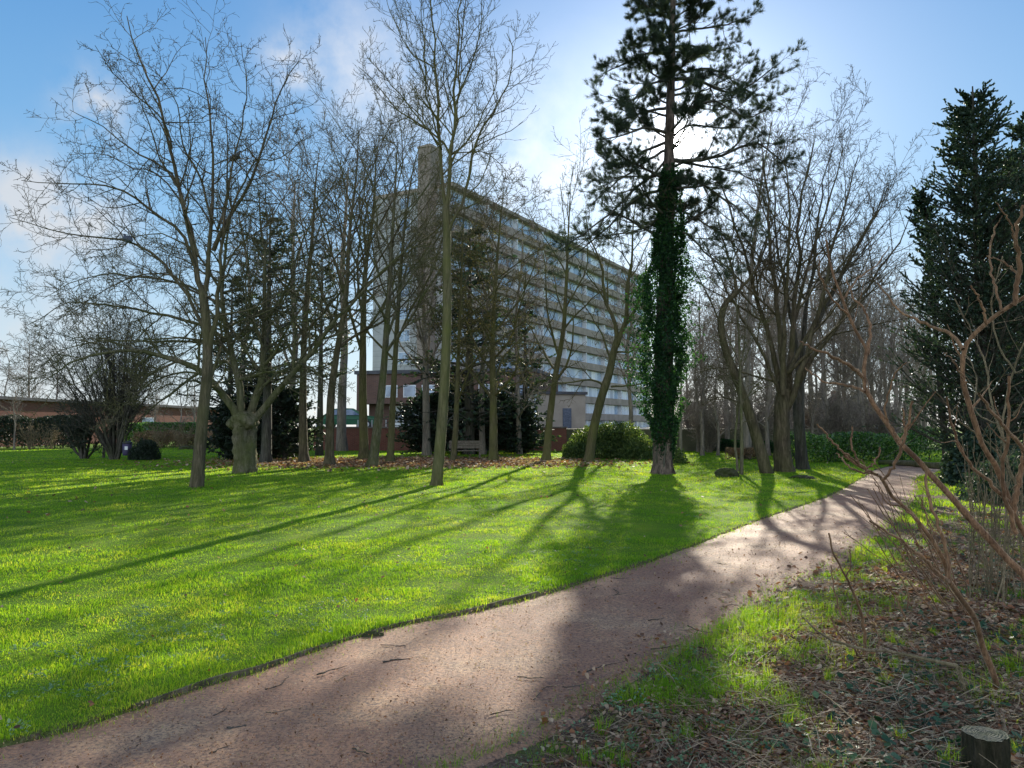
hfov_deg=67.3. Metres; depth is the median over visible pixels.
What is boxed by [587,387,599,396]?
window
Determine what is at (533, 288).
window
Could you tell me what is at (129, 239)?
pigeon
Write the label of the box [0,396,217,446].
brick building
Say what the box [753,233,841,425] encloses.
woodland tree
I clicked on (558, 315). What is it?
window
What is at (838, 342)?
woodland tree
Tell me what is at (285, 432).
yew bush
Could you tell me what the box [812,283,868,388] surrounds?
woodland tree
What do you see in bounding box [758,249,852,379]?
woodland tree
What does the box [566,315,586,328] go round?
window
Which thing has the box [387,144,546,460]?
bare tree
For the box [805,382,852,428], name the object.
thicket
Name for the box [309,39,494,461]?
bare tree
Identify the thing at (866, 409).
thicket
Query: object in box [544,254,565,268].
window
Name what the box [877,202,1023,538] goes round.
bare shrub
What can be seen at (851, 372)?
woodland tree
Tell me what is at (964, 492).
dark bush
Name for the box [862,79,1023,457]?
cypress tree
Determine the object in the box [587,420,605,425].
window
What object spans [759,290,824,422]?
woodland tree
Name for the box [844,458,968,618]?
bare shrub
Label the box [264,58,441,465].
bare tree
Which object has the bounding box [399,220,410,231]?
window
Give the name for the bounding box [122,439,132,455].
litter bin
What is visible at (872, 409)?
woodland tree
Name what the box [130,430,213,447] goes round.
hedge
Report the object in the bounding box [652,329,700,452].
woodland tree
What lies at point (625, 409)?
window
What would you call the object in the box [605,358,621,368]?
window
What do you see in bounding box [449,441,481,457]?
park bench
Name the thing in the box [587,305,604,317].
window
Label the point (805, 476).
boulder
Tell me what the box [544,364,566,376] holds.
window
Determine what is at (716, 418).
woodland tree
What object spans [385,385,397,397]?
window
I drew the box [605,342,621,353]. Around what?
window
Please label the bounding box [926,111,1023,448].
cypress tree
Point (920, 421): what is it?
woodland tree
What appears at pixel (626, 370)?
woodland tree
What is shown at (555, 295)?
window
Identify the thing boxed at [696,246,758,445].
woodland tree
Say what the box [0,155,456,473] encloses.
old oak
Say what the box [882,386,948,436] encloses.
thicket
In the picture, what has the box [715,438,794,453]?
ivy bank
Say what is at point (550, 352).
window
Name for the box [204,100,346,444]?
woodland tree
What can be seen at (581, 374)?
window
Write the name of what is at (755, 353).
woodland tree
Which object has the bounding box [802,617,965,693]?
branch
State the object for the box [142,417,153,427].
window
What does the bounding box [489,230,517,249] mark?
window
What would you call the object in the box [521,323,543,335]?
window
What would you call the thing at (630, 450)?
juniper
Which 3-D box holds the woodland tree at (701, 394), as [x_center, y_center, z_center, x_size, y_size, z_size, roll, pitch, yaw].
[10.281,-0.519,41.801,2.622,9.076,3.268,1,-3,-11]
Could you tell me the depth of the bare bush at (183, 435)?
55.09 m
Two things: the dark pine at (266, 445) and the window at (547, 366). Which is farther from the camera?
the window at (547, 366)
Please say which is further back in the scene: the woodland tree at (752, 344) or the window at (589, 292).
the window at (589, 292)
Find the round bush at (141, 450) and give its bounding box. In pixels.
[127,437,161,460]
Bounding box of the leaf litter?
[539,509,1023,767]
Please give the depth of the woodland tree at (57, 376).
72.15 m
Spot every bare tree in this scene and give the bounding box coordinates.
[0,0,322,487]
[214,83,412,461]
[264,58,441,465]
[275,63,488,458]
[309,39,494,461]
[317,70,481,466]
[353,0,558,485]
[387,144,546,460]
[414,152,575,459]
[507,106,621,460]
[521,172,691,460]
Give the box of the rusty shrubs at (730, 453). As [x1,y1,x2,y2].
[723,447,755,459]
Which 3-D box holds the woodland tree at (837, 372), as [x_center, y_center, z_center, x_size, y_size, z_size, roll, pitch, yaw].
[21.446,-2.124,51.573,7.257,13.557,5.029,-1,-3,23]
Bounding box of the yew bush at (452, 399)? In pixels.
[429,383,498,451]
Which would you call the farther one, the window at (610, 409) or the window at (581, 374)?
the window at (610, 409)
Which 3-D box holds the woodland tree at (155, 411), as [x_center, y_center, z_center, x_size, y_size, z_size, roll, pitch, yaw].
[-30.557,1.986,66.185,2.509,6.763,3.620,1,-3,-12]
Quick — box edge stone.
[362,631,383,636]
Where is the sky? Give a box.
[0,0,1023,426]
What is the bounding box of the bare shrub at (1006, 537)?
[956,419,1023,605]
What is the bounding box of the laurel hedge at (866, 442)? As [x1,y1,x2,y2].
[790,425,941,462]
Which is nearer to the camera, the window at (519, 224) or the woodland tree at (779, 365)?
the woodland tree at (779, 365)
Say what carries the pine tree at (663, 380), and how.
on the ground at (344, 529)
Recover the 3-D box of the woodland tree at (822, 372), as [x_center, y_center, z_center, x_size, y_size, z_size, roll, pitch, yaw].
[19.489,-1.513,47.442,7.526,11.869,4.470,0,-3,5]
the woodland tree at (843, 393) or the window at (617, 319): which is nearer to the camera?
the woodland tree at (843, 393)
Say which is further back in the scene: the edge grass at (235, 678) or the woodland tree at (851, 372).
the woodland tree at (851, 372)
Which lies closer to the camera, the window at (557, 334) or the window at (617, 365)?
the window at (557, 334)
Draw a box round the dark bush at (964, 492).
[955,446,1023,505]
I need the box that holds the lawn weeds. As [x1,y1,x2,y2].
[0,515,989,767]
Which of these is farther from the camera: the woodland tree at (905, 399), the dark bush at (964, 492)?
the woodland tree at (905, 399)
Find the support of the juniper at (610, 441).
on the ground at (344, 529)
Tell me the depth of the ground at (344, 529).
9.95 m
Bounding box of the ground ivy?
[765,536,1023,767]
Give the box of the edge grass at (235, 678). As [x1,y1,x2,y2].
[1,474,921,767]
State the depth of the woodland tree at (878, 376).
51.98 m
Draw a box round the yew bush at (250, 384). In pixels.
[210,372,277,440]
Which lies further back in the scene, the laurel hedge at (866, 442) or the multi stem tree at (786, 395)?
the laurel hedge at (866, 442)
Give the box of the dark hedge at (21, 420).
[0,414,86,447]
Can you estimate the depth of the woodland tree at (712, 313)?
82.94 m
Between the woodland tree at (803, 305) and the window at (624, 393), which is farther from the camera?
the window at (624, 393)
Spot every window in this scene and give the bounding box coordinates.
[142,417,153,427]
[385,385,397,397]
[398,352,409,364]
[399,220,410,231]
[399,329,409,341]
[400,197,410,209]
[400,307,409,319]
[403,385,415,396]
[422,385,434,392]
[450,191,488,214]
[450,212,488,236]
[450,350,488,362]
[451,260,488,274]
[451,329,481,342]
[452,281,487,300]
[489,209,517,229]
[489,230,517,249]
[489,251,517,269]
[489,355,514,367]
[490,271,517,289]
[490,293,515,307]
[518,222,543,241]
[518,242,543,259]
[518,263,543,277]
[518,282,543,297]
[518,302,543,316]
[520,341,543,354]
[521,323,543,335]
[544,235,564,251]
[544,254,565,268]
[544,271,564,286]
[544,290,563,302]
[544,309,562,321]
[544,327,566,339]
[544,345,566,358]
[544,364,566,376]
[558,384,566,391]
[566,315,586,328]
[567,298,586,311]
[567,332,586,345]
[567,350,586,361]
[567,367,586,378]
[567,385,586,395]
[568,264,586,278]
[568,282,586,294]
[569,250,585,261]
[586,255,604,269]
[587,272,604,284]
[587,289,603,300]
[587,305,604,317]
[587,321,604,333]
[587,337,604,349]
[587,354,604,365]
[587,370,604,380]
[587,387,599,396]
[587,404,605,413]
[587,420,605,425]
[605,264,620,277]
[605,280,620,292]
[605,311,620,322]
[605,326,619,336]
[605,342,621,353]
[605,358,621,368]
[606,389,621,398]
[606,405,621,414]
[609,297,620,307]
[611,375,621,383]
[622,376,636,384]
[622,391,636,400]
[622,406,636,414]
[637,421,648,426]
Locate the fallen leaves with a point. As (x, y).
(420, 461)
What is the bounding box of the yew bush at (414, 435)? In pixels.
[386,388,463,453]
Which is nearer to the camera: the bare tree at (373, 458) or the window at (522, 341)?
the bare tree at (373, 458)
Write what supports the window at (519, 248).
in the apartment block at (616, 406)
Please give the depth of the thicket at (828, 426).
38.00 m
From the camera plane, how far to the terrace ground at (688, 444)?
49.34 m
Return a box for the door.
[563,408,571,427]
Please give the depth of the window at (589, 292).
143.21 m
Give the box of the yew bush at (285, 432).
[244,385,334,458]
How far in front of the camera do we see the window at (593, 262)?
144.05 m
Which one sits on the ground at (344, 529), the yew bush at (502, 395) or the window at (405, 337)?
the yew bush at (502, 395)
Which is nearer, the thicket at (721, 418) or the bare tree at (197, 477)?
the bare tree at (197, 477)
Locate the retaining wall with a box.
[313,427,566,450]
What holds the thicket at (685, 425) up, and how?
on the ground at (344, 529)
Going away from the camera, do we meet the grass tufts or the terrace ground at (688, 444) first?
the grass tufts
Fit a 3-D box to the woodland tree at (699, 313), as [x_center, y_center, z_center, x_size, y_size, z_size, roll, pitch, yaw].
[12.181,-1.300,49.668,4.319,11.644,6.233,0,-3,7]
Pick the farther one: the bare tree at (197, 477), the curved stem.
the bare tree at (197, 477)
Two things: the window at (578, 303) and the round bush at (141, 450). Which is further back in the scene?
the window at (578, 303)
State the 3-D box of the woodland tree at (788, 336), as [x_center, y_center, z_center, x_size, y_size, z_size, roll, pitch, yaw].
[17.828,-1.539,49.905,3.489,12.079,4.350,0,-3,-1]
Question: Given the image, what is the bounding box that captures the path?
[0,466,941,767]
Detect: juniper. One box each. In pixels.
[561,440,596,458]
[569,420,649,458]
[616,436,652,459]
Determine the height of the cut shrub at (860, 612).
0.934 m
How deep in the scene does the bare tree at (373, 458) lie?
30.26 m
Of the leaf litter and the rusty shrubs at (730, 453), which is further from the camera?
the rusty shrubs at (730, 453)
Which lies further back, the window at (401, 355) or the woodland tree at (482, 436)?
the window at (401, 355)
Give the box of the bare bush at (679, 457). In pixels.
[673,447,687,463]
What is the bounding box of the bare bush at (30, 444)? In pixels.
[16,421,47,448]
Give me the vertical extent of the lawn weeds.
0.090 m
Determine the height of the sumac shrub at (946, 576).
1.762 m
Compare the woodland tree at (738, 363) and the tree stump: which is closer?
the tree stump
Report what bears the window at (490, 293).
in the apartment block at (616, 406)
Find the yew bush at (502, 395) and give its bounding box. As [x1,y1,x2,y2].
[458,389,529,451]
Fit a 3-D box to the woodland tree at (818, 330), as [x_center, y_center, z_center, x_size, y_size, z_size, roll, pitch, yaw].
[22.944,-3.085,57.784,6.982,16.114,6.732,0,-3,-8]
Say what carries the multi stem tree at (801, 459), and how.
on the ground at (344, 529)
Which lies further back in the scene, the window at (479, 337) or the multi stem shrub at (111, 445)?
the window at (479, 337)
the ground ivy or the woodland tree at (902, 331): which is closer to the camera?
the ground ivy
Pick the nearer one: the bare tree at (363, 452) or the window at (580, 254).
the bare tree at (363, 452)
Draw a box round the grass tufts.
[563,537,1023,767]
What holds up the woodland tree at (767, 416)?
on the ground at (344, 529)
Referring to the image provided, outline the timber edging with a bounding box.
[131,471,873,710]
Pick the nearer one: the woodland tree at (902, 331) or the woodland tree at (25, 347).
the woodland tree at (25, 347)
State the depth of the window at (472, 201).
106.04 m
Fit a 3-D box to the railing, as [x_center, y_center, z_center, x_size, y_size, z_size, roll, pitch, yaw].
[-10.245,2.588,51.044,5.863,0.478,0.050,0,-3,5]
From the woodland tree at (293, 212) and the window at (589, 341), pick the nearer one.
the woodland tree at (293, 212)
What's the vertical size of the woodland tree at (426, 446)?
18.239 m
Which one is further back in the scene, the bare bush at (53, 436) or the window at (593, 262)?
the window at (593, 262)
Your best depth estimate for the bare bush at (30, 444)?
54.23 m
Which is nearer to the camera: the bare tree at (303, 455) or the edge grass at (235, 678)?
the edge grass at (235, 678)
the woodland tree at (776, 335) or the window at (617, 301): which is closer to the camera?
the woodland tree at (776, 335)
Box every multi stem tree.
[653,64,949,471]
[704,77,939,469]
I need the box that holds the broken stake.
[957,665,967,694]
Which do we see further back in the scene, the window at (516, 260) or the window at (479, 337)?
the window at (516, 260)
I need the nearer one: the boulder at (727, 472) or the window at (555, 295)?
the boulder at (727, 472)
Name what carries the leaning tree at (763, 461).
on the ground at (344, 529)
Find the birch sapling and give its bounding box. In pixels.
[701,296,788,474]
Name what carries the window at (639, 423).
in the apartment block at (616, 406)
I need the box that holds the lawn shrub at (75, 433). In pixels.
[43,400,116,458]
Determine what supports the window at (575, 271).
in the apartment block at (616, 406)
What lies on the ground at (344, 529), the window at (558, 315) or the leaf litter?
the leaf litter
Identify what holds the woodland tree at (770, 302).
on the ground at (344, 529)
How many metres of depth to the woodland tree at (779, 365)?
56.26 m
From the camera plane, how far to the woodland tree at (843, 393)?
52.25 m
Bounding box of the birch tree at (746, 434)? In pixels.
[695,52,826,458]
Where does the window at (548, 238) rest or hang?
in the apartment block at (616, 406)
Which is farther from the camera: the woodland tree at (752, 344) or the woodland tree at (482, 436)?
the woodland tree at (752, 344)
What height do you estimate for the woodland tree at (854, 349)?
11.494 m
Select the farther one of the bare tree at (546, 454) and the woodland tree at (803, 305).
the woodland tree at (803, 305)
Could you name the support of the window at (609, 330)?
in the apartment block at (616, 406)
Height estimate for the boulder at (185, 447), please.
0.456 m
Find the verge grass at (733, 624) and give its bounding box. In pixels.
[477,470,1023,767]
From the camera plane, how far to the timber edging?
5.25 m
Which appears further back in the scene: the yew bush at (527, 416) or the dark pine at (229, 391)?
the yew bush at (527, 416)
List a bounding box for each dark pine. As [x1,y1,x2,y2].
[169,274,274,458]
[213,212,328,462]
[281,252,358,455]
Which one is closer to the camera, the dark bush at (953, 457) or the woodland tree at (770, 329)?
the dark bush at (953, 457)
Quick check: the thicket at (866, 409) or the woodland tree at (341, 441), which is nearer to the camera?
the woodland tree at (341, 441)
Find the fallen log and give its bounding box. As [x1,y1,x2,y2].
[878,460,940,468]
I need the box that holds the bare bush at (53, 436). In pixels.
[39,423,61,448]
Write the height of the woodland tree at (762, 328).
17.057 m
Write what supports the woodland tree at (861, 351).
on the ground at (344, 529)
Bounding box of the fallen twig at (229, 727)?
[226,724,246,728]
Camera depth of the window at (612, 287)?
152.13 m
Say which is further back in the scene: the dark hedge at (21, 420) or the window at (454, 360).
the window at (454, 360)
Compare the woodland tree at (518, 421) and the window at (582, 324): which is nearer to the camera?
the woodland tree at (518, 421)
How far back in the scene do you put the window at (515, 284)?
115.33 m
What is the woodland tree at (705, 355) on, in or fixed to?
on the ground at (344, 529)
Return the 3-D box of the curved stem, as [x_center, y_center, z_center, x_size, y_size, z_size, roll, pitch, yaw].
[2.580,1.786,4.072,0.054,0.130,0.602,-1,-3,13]
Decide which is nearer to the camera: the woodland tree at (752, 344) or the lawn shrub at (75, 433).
the lawn shrub at (75, 433)
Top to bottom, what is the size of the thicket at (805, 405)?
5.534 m
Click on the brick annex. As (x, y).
(403, 394)
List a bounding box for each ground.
[0,427,1023,767]
[566,427,884,451]
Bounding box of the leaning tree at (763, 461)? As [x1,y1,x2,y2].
[682,193,814,473]
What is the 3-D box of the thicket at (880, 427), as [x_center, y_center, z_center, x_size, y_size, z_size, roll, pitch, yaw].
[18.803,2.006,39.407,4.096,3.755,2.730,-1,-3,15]
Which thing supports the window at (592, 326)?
in the apartment block at (616, 406)
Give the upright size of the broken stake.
0.226 m
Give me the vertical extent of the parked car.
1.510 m
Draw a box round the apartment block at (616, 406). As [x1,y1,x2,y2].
[372,143,651,426]
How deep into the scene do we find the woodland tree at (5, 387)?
66.31 m
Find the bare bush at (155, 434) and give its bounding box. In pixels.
[147,421,177,448]
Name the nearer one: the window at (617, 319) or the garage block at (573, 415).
the garage block at (573, 415)
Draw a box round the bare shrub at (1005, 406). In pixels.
[928,256,1023,501]
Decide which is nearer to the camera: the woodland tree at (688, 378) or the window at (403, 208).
the woodland tree at (688, 378)
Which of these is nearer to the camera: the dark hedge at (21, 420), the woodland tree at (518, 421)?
the woodland tree at (518, 421)
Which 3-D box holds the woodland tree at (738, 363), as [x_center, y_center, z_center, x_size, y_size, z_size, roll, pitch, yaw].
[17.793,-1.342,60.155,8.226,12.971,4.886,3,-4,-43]
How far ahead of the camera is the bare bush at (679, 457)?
32.64 m
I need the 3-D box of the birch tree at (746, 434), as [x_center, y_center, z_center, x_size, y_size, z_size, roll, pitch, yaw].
[12.678,-6.389,38.316,7.302,20.454,6.362,0,-3,0]
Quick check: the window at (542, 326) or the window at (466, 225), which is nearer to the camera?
the window at (466, 225)
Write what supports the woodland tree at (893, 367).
on the ground at (344, 529)
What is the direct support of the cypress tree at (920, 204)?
on the ground at (344, 529)
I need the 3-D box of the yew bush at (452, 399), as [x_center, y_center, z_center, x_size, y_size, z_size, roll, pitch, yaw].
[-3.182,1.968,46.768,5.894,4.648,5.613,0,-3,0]
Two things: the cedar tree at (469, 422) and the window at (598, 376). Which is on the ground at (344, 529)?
the cedar tree at (469, 422)
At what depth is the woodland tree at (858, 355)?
45.51 m
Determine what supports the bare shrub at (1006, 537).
on the ground at (344, 529)
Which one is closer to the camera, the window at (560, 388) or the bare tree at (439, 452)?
the bare tree at (439, 452)
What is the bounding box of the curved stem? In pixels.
[979,698,1011,741]
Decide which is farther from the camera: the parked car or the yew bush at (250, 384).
the parked car
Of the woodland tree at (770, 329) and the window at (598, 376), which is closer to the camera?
the woodland tree at (770, 329)
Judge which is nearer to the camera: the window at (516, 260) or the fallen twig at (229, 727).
the fallen twig at (229, 727)
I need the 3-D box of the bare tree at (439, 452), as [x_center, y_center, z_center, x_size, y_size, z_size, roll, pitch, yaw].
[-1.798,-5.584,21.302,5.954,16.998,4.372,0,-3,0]
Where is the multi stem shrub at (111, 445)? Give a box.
[20,283,193,459]
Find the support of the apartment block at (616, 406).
on the terrace ground at (688, 444)
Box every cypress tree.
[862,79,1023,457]
[899,184,968,475]
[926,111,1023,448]
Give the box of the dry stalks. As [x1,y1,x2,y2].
[517,517,1023,767]
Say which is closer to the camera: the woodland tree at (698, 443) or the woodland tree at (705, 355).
the woodland tree at (698, 443)
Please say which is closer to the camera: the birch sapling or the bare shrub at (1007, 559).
the bare shrub at (1007, 559)
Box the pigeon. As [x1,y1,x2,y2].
[122,234,132,242]
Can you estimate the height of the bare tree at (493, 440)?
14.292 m
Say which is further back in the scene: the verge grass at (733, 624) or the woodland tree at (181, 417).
the woodland tree at (181, 417)
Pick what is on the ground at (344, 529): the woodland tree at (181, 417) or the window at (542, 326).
the woodland tree at (181, 417)
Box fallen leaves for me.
[0,454,870,727]
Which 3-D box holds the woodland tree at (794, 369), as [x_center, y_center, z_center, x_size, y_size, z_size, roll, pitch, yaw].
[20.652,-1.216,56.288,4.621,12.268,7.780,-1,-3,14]
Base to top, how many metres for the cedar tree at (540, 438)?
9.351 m
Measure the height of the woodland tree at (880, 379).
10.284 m
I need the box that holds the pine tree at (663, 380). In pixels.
[541,0,808,474]
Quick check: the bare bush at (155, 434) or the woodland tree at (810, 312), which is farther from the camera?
the woodland tree at (810, 312)
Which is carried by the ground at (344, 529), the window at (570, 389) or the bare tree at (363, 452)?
the bare tree at (363, 452)
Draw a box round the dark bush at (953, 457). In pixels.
[938,421,1020,485]
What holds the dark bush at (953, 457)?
on the ground at (344, 529)
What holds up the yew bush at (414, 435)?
on the ground at (344, 529)
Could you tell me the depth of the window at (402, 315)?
104.09 m
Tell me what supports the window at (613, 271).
in the apartment block at (616, 406)
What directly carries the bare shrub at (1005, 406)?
on the ground at (344, 529)
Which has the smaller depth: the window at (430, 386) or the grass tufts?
the grass tufts
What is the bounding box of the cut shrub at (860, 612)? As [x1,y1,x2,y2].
[828,533,879,660]
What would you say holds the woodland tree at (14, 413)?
on the ground at (344, 529)
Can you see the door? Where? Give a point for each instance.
(566, 411)
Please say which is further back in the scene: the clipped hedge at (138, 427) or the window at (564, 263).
the window at (564, 263)
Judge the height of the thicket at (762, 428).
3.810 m
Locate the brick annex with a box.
[354,368,559,426]
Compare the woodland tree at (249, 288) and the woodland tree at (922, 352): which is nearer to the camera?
the woodland tree at (249, 288)
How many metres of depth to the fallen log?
30.17 m
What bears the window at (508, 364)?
in the apartment block at (616, 406)
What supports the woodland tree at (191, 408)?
on the ground at (344, 529)
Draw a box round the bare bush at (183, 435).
[171,422,194,445]
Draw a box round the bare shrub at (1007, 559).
[799,240,1023,582]
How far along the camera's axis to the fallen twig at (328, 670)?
4.93 m
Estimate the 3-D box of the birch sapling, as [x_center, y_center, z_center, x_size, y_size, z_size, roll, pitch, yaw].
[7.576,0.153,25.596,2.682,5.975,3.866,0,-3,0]
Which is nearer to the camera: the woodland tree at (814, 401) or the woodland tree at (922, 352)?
the woodland tree at (814, 401)
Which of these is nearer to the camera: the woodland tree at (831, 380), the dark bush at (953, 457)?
the dark bush at (953, 457)
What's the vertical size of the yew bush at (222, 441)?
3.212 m
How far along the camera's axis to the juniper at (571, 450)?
37.51 m
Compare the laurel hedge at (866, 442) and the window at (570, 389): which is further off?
the window at (570, 389)
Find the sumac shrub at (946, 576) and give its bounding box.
[816,401,999,687]
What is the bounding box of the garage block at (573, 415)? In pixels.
[514,391,587,427]
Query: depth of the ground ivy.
4.22 m
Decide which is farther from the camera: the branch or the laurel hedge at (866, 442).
the laurel hedge at (866, 442)
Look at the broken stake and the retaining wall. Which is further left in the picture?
the retaining wall
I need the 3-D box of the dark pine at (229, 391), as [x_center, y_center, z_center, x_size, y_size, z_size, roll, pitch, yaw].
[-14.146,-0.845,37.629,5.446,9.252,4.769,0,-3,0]
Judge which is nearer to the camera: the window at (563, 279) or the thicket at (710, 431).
the thicket at (710, 431)
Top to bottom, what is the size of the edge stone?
0.076 m
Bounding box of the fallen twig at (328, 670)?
[316,665,346,674]
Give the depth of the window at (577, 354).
136.52 m
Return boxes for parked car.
[323,408,373,426]
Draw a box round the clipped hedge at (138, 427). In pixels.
[123,421,195,446]
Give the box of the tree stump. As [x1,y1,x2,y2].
[960,725,1010,767]
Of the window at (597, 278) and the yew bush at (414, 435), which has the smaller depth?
the yew bush at (414, 435)
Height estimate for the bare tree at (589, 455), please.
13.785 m
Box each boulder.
[178,446,193,449]
[714,468,738,476]
[789,475,814,478]
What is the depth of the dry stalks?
4.35 m
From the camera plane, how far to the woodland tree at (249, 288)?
44.14 m
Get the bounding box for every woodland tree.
[0,317,50,397]
[0,340,41,397]
[0,366,38,449]
[37,340,85,399]
[144,370,172,420]
[151,364,197,446]
[170,166,297,383]
[183,359,201,421]
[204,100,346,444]
[244,107,392,450]
[385,143,475,455]
[413,168,563,453]
[473,194,564,453]
[583,250,685,423]
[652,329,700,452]
[677,325,708,428]
[679,278,732,394]
[681,314,743,455]
[682,291,720,455]
[682,304,717,451]
[684,294,720,418]
[687,272,780,405]
[689,283,754,368]
[691,250,817,452]
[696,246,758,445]
[701,284,765,428]
[705,286,760,428]
[705,305,791,422]
[706,287,772,422]
[711,258,824,455]
[718,245,802,428]
[726,224,789,393]
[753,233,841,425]
[753,283,836,411]
[753,289,820,388]
[755,248,874,428]
[757,292,867,447]
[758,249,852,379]
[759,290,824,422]
[764,293,826,428]
[767,268,808,428]
[773,238,849,419]
[775,263,890,421]
[786,256,887,423]
[797,238,867,426]
[812,273,870,415]
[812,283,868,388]
[822,229,924,452]
[827,291,904,427]
[830,302,882,402]
[839,289,879,419]
[846,267,896,426]
[849,251,928,452]
[852,302,934,431]
[860,259,911,415]
[860,293,911,409]
[862,287,926,429]
[866,298,916,423]
[871,292,926,409]
[884,315,950,450]
[888,282,945,447]
[894,274,951,442]
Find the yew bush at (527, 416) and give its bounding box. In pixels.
[486,401,544,452]
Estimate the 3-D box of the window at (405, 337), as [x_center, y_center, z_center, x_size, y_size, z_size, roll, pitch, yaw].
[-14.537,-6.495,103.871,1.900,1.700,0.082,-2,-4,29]
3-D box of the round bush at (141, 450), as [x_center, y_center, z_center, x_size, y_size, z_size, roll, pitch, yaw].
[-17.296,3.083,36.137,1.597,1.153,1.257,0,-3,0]
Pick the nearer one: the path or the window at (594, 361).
the path
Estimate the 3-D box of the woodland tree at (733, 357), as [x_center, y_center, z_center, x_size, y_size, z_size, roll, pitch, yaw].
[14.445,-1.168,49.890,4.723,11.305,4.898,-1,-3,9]
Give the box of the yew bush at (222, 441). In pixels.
[206,395,275,460]
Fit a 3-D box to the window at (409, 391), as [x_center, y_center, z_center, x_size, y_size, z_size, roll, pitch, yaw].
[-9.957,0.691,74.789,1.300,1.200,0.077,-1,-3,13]
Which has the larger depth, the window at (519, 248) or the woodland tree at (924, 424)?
the window at (519, 248)
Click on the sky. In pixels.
(913, 54)
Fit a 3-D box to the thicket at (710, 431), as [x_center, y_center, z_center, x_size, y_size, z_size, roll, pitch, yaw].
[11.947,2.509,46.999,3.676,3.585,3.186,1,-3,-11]
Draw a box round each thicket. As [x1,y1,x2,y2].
[675,387,730,428]
[676,397,733,452]
[706,394,759,427]
[727,394,775,446]
[752,385,820,428]
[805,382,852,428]
[810,379,864,457]
[812,383,882,428]
[838,387,914,453]
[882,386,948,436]
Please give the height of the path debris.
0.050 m
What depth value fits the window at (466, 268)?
105.77 m
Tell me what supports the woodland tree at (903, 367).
on the ground at (344, 529)
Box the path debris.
[0,508,895,767]
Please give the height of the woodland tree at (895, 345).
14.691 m
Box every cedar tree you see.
[383,225,543,454]
[497,299,561,452]
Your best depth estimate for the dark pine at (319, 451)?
41.93 m
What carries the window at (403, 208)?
in the apartment block at (616, 406)
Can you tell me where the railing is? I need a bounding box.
[316,419,400,426]
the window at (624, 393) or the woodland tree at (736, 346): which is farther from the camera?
the window at (624, 393)

